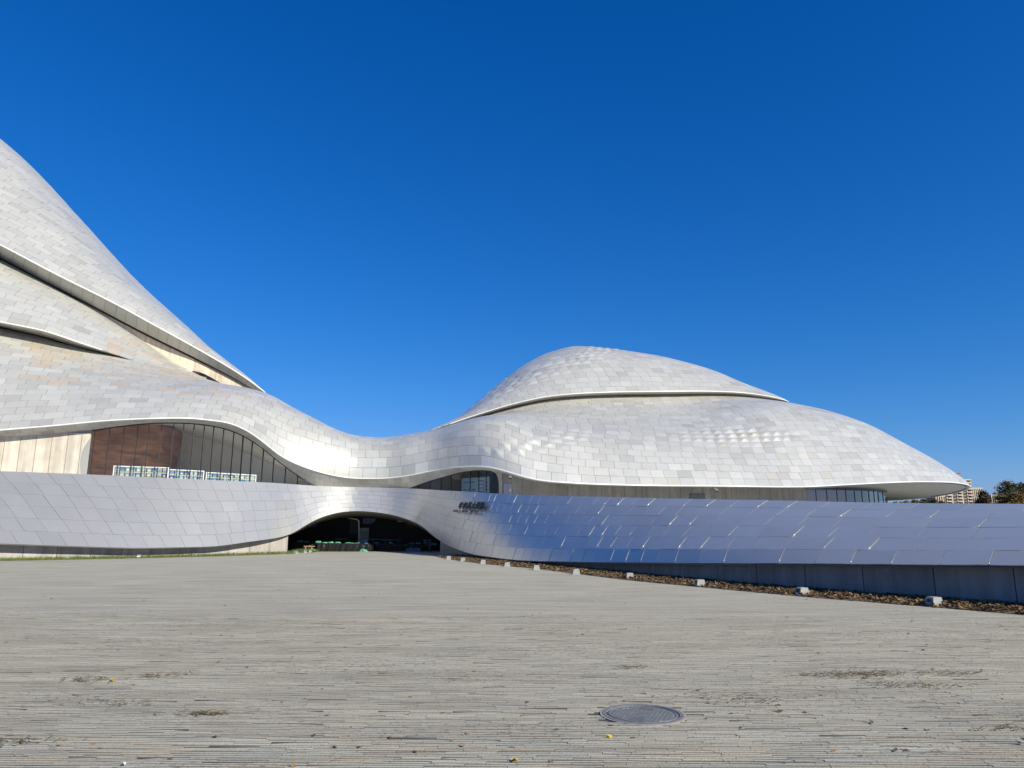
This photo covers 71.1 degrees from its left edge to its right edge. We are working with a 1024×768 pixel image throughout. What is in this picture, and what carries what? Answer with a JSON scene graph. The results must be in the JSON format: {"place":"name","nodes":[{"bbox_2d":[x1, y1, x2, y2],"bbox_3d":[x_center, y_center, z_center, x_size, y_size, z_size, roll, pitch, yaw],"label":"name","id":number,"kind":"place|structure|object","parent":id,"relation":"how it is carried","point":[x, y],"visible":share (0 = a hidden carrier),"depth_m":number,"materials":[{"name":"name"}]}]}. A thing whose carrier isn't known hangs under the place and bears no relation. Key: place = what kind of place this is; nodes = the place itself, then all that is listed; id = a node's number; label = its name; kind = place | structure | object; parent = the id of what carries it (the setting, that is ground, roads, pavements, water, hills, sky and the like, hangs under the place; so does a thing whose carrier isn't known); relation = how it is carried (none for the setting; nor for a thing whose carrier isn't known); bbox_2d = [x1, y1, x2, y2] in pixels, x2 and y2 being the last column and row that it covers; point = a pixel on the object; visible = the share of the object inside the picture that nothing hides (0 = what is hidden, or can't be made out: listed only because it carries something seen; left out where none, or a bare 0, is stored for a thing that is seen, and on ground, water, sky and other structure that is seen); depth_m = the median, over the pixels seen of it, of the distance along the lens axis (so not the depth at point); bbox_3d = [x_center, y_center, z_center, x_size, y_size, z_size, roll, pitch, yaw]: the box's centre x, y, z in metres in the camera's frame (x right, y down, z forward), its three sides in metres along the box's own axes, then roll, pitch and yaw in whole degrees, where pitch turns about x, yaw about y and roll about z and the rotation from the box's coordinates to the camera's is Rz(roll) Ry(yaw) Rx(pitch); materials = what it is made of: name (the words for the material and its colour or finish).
{"place":"outdoors","nodes":[
{"label":"outdoors","id":0,"kind":"place"},
{"bbox_2d":[290,548,318,551],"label":"grass","id":1,"kind":"structure","parent":0,"point":[301,549],"depth_m":59.57,"materials":[{"name":"green plant"}]},
{"bbox_2d":[0,550,1023,767],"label":"plaza","id":2,"kind":"structure","parent":0,"point":[718,644],"depth_m":8.74,"materials":[{"name":"stone"}]},
{"bbox_2d":[0,550,293,560],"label":"grass","id":3,"kind":"structure","parent":2,"relation":"on","point":[126,556],"depth_m":45.40,"materials":[{"name":"green plant"}]},
{"bbox_2d":[290,542,316,550],"bbox_3d":[-17.774,14.014,61.873,2.207,0.783,1.786,0,-12,0],"label":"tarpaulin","id":4,"kind":"object","parent":2,"relation":"on","point":[297,545],"visible":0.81,"depth_m":61.48,"materials":[{"name":"fabric"}]},
{"bbox_2d":[316,543,375,551],"bbox_3d":[-14.122,13.884,61.087,4.867,0.722,1.782,0,-12,0],"label":"tarpaulin","id":5,"kind":"object","parent":2,"relation":"on","point":[338,547],"visible":0.96,"depth_m":60.59,"materials":[{"name":"black fabric"}]},
{"bbox_2d":[369,539,400,542],"bbox_3d":[-11.398,14.405,64.317,2.927,1.053,0.110,0,-12,0],"label":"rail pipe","id":6,"kind":"object","parent":2,"relation":"on","point":[385,539],"visible":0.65,"depth_m":64.36,"materials":[{"name":"grey metal"}]},
{"bbox_2d":[372,543,424,550],"bbox_3d":[-9.761,14.070,61.960,4.588,0.708,1.774,0,-12,0],"label":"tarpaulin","id":7,"kind":"object","parent":2,"relation":"on","point":[390,546],"visible":0.93,"depth_m":61.52,"materials":[{"name":"fabric"}]},
{"bbox_2d":[406,547,422,550],"bbox_3d":[-8.308,14.034,61.010,1.416,0.407,1.050,0,-12,0],"label":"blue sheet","id":8,"kind":"object","parent":2,"relation":"on","point":[412,549],"visible":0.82,"depth_m":60.74,"materials":[{"name":"blue fabric"}]},
{"bbox_2d":[5,578,1023,767],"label":"fallen leaves","id":9,"kind":"object","parent":2,"relation":"on","point":[740,727],"visible":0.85,"depth_m":6.61,"materials":[{"name":"brown plant"}]},
{"bbox_2d":[533,565,539,569],"bbox_3d":[1.062,8.066,31.462,0.300,0.225,0.300,1,-12,-5],"label":"ground light","id":10,"kind":"object","parent":2,"relation":"on","point":[536,567],"visible":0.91,"depth_m":31.35,"materials":[{"name":"grey stone"}]},
{"bbox_2d":[572,569,579,573],"bbox_3d":[2.521,7.413,28.290,0.300,0.225,0.300,1,-12,-3],"label":"ground light","id":11,"kind":"object","parent":2,"relation":"on","point":[575,571],"visible":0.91,"depth_m":28.17,"materials":[{"name":"grey stone"}]},
{"bbox_2d":[600,704,686,725],"bbox_3d":[1.206,3.045,6.609,0.786,0.014,0.786,0,-12,0],"label":"manhole cover","id":12,"kind":"object","parent":2,"relation":"on","point":[645,715],"visible":1,"depth_m":6.57,"materials":[{"name":"metal"}]},
{"bbox_2d":[694,579,704,585],"bbox_3d":[5.763,6.125,22.032,0.300,0.225,0.300,2,-12,-8],"label":"ground light","id":13,"kind":"object","parent":2,"relation":"on","point":[698,582],"visible":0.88,"depth_m":21.93,"materials":[{"name":"grey stone"}]},
{"bbox_2d":[438,554,1023,614],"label":"leaf litter","id":14,"kind":"object","parent":2,"relation":"on","point":[901,598],"visible":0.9,"depth_m":19.87,"materials":[{"name":"plant"}]},
{"bbox_2d":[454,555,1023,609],"bbox_3d":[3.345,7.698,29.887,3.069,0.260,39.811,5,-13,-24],"label":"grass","id":15,"kind":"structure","parent":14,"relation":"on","point":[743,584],"depth_m":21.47,"materials":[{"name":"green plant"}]},
{"bbox_2d":[794,587,809,594],"bbox_3d":[7.643,5.481,18.904,0.300,0.225,0.300,3,-12,-13],"label":"ground light","id":16,"kind":"object","parent":2,"relation":"on","point":[800,590],"visible":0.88,"depth_m":18.82,"materials":[{"name":"white plastic"}]},
{"bbox_2d":[924,596,942,605],"bbox_3d":[9.517,4.918,16.170,0.300,0.225,0.300,2,-12,-11],"label":"ground light","id":17,"kind":"object","parent":2,"relation":"on","point":[933,599],"visible":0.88,"depth_m":16.09,"materials":[{"name":"grey stone"}]},
{"bbox_2d":[0,664,1023,747],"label":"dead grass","id":18,"kind":"structure","parent":0,"point":[836,672],"depth_m":7.97,"materials":[{"name":"brown plant"}]},
{"bbox_2d":[0,0,1023,502],"label":"sky","id":19,"kind":"structure","parent":0,"point":[378,213],"materials":[{"name":"blue"}]},
{"label":"ground","id":20,"kind":"structure","parent":0,"visible":0},
{"bbox_2d":[0,139,1023,603],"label":"opera house","id":21,"kind":"structure","parent":20,"relation":"on","point":[612,459],"depth_m":58.47,"materials":[{"name":"metal"}]},
{"bbox_2d":[113,466,168,477],"bbox_3d":[-27.533,6.752,53.185,3.685,1.256,0.060,5,-13,-24],"label":"display rack","id":22,"kind":"object","parent":21,"relation":"attached to","point":[138,471],"visible":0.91,"depth_m":53.22,"materials":[{"name":"white paint"}]},
{"bbox_2d":[168,469,203,479],"bbox_3d":[-24.850,7.159,54.668,2.543,1.201,0.060,9,-15,-36],"label":"display rack","id":23,"kind":"object","parent":21,"relation":"attached to","point":[185,475],"visible":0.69,"depth_m":54.67,"materials":[{"name":"white paint"}]},
{"bbox_2d":[193,371,218,382],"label":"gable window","id":24,"kind":"structure","parent":21,"relation":"in","point":[199,373],"depth_m":75.73,"materials":[{"name":"black glass"}]},
{"bbox_2d":[205,472,255,481],"bbox_3d":[-22.291,7.681,56.915,0.060,1.149,4.092,-11,-16,44],"label":"display rack","id":25,"kind":"object","parent":21,"relation":"attached to","point":[226,478],"visible":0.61,"depth_m":56.92,"materials":[{"name":"white paint"}]},
{"bbox_2d":[347,517,360,542],"bbox_3d":[-14.116,13.322,63.688,1.439,2.920,0.288,-4,-12,20],"label":"downpipe","id":26,"kind":"object","parent":21,"relation":"attached to","point":[359,532],"visible":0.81,"depth_m":63.59,"materials":[{"name":"grey metal"}]},
{"bbox_2d":[360,528,368,542],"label":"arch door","id":27,"kind":"structure","parent":21,"relation":"in","point":[364,535],"depth_m":65.47,"materials":[{"name":"grey"}]},
{"bbox_2d":[363,518,375,523],"bbox_3d":[-12.880,12.372,64.643,1.178,0.540,0.227,0,-12,0],"label":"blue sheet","id":28,"kind":"object","parent":21,"relation":"hanging from","point":[368,520],"visible":1,"depth_m":64.66,"materials":[{"name":"blue"}]},
{"bbox_2d":[453,510,478,512],"bbox_3d":[-3.215,8.773,49.441,0.095,0.362,5.153,5,-13,-23],"label":"building sign","id":29,"kind":"object","parent":21,"relation":"attached to","point":[466,511],"visible":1,"depth_m":49.14,"materials":[{"name":"black metal"}]},
{"bbox_2d":[458,501,485,508],"bbox_3d":[-2.767,8.291,49.039,0.297,0.655,4.980,5,-13,-23],"label":"building sign","id":30,"kind":"object","parent":21,"relation":"attached to","point":[480,505],"visible":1,"depth_m":48.80,"materials":[{"name":"black metal"}]},
{"bbox_2d":[461,477,489,492],"bbox_3d":[-3.107,8.997,60.428,3.196,2.200,0.066,-9,-15,39],"label":"info board","id":31,"kind":"object","parent":21,"relation":"attached to","point":[465,484],"visible":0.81,"depth_m":60.45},
{"bbox_2d":[503,483,511,493],"bbox_3d":[-0.331,9.588,56.915,0.702,3.465,0.125,0,-12,0],"label":"service door","id":32,"kind":"structure","parent":21,"relation":"in","point":[507,487],"depth_m":57.13,"materials":[{"name":"grey paint"}]},
{"bbox_2d":[690,493,704,498],"bbox_3d":[15.665,10.639,60.368,1.454,2.798,0.090,4,-12,-17],"label":"service door","id":33,"kind":"structure","parent":21,"relation":"in","point":[692,495],"depth_m":60.55,"materials":[{"name":"grey paint"}]},
{"bbox_2d":[918,498,929,502],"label":"autumn tree","id":34,"kind":"object","parent":20,"relation":"on","point":[923,500],"visible":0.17,"depth_m":147.73,"materials":[{"name":"brown plant"}]},
{"bbox_2d":[928,498,937,502],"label":"pine tree","id":35,"kind":"object","parent":20,"relation":"on","point":[933,500],"visible":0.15,"depth_m":147.81,"materials":[{"name":"green plant"}]},
{"bbox_2d":[926,496,944,501],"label":"apartment block","id":36,"kind":"structure","parent":20,"relation":"on","point":[941,498],"depth_m":553.49,"materials":[{"name":"grey concrete"}]},
{"bbox_2d":[945,473,973,503],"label":"apartment block","id":37,"kind":"structure","parent":20,"relation":"on","point":[963,497],"depth_m":593.08,"materials":[{"name":"beige concrete"}]},
{"bbox_2d":[972,488,982,503],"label":"apartment block","id":38,"kind":"structure","parent":20,"relation":"on","point":[975,490],"depth_m":633.60,"materials":[{"name":"beige concrete"}]},
{"bbox_2d":[965,489,994,503],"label":"pine tree","id":39,"kind":"object","parent":20,"relation":"on","point":[982,497],"visible":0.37,"depth_m":118.30,"materials":[{"name":"green plant"}]},
{"bbox_2d":[992,484,1000,502],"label":"bare tree","id":40,"kind":"object","parent":20,"relation":"on","point":[996,485],"visible":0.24,"depth_m":114.94,"materials":[{"name":"beige plant"}]},
{"bbox_2d":[985,493,1015,503],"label":"autumn tree","id":41,"kind":"object","parent":20,"relation":"on","point":[1000,497],"visible":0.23,"depth_m":106.18,"materials":[{"name":"brown plant"}]},
{"bbox_2d":[988,479,1023,503],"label":"pine tree","id":42,"kind":"object","parent":20,"relation":"on","point":[1008,487],"visible":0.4,"depth_m":108.66,"materials":[{"name":"green plant"}]},
{"bbox_2d":[995,490,1023,503],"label":"autumn tree","id":43,"kind":"object","parent":20,"relation":"on","point":[1013,497],"visible":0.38,"depth_m":104.31,"materials":[{"name":"brown plant"}]},
{"bbox_2d":[1017,482,1023,493],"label":"pine tree","id":44,"kind":"object","parent":20,"relation":"on","point":[1020,485],"visible":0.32,"depth_m":110.71,"materials":[{"name":"green plant"}]}
]}

